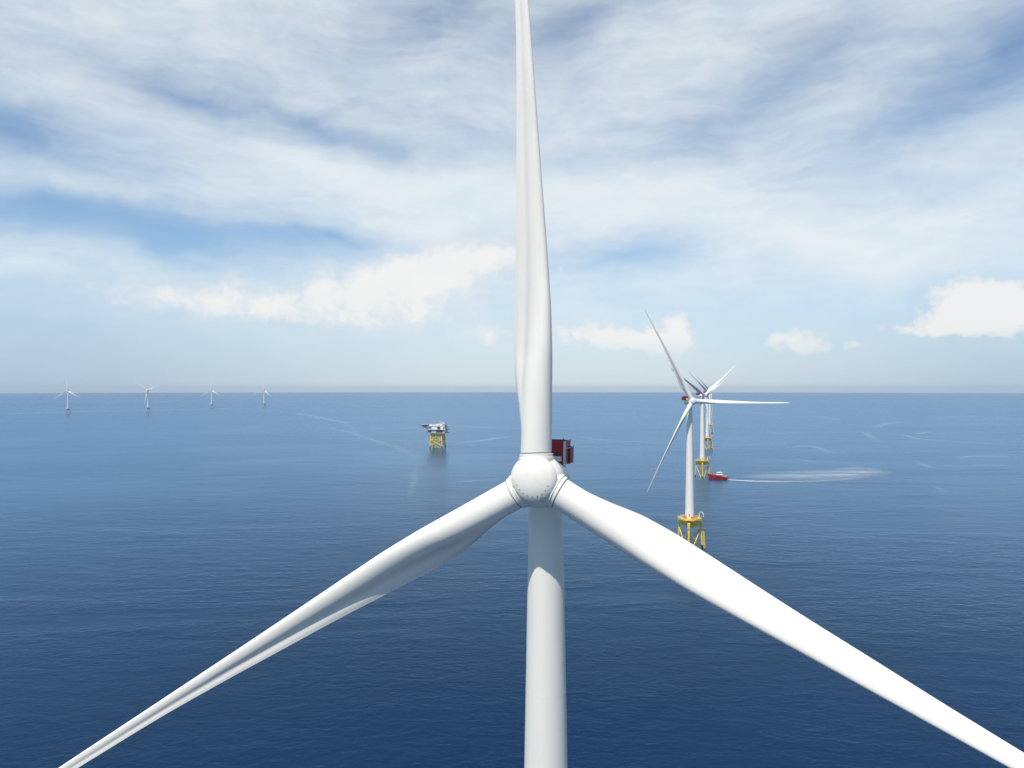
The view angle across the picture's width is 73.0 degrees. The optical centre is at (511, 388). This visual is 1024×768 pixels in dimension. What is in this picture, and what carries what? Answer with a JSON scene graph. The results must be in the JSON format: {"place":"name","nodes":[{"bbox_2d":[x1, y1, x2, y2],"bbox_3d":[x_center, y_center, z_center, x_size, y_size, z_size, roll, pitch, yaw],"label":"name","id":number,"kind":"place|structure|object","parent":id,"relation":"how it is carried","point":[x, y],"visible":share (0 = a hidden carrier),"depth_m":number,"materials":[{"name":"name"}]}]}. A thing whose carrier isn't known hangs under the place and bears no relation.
{"place":"outdoors","nodes":[
{"label":"outdoors","id":0,"kind":"place"},
{"bbox_2d":[0,392,1023,767],"bbox_3d":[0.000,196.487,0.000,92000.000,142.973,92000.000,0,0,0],"label":"sea","id":1,"kind":"structure","parent":0,"point":[168,544],"depth_m":454.60,"materials":[{"name":"liquid"}]},
{"bbox_2d":[56,374,77,413],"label":"wind turbine","id":2,"kind":"object","parent":1,"relation":"in","point":[67,408],"visible":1,"depth_m":3446.82,"materials":[{"name":"metal"}]},
{"bbox_2d":[137,382,155,411],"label":"wind turbine","id":3,"kind":"object","parent":1,"relation":"in","point":[147,407],"visible":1,"depth_m":3657.33,"materials":[{"name":"metal"}]},
{"bbox_2d":[205,389,216,407],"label":"wind turbine","id":4,"kind":"object","parent":1,"relation":"in","point":[211,390],"visible":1,"depth_m":4397.28,"materials":[{"name":"metal"}]},
{"bbox_2d":[420,421,449,447],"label":"offshore substation","id":5,"kind":"object","parent":1,"relation":"on","point":[441,429],"visible":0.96,"depth_m":1462.18,"materials":[{"name":"metal"}]},
{"bbox_2d":[59,0,1023,767],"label":"wind turbine","id":6,"kind":"object","parent":1,"relation":"in","point":[543,488],"visible":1,"depth_m":75.98,"materials":[{"name":"metal"}]},
{"bbox_2d":[672,367,733,477],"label":"wind turbine","id":7,"kind":"object","parent":1,"relation":"in","point":[702,460],"visible":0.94,"depth_m":973.76,"materials":[{"name":"metal"}]},
{"bbox_2d":[690,373,729,448],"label":"wind turbine","id":8,"kind":"object","parent":1,"relation":"in","point":[707,437],"visible":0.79,"depth_m":1419.53,"materials":[{"name":"metal"}]},
{"bbox_2d":[701,380,725,432],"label":"wind turbine","id":9,"kind":"object","parent":1,"relation":"in","point":[710,424],"visible":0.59,"depth_m":1927.01,"materials":[{"name":"metal"}]},
{"bbox_2d":[644,309,787,548],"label":"wind turbine","id":10,"kind":"object","parent":1,"relation":"in","point":[688,520],"visible":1,"depth_m":537.28,"materials":[{"name":"metal"}]},
{"bbox_2d":[708,472,727,479],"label":"crew boat","id":11,"kind":"object","parent":1,"relation":"on","point":[719,475],"visible":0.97,"depth_m":949.78,"materials":[{"name":"red metal"}]},
{"bbox_2d":[0,0,1023,392],"label":"sky","id":12,"kind":"structure","parent":0,"point":[197,196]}
]}

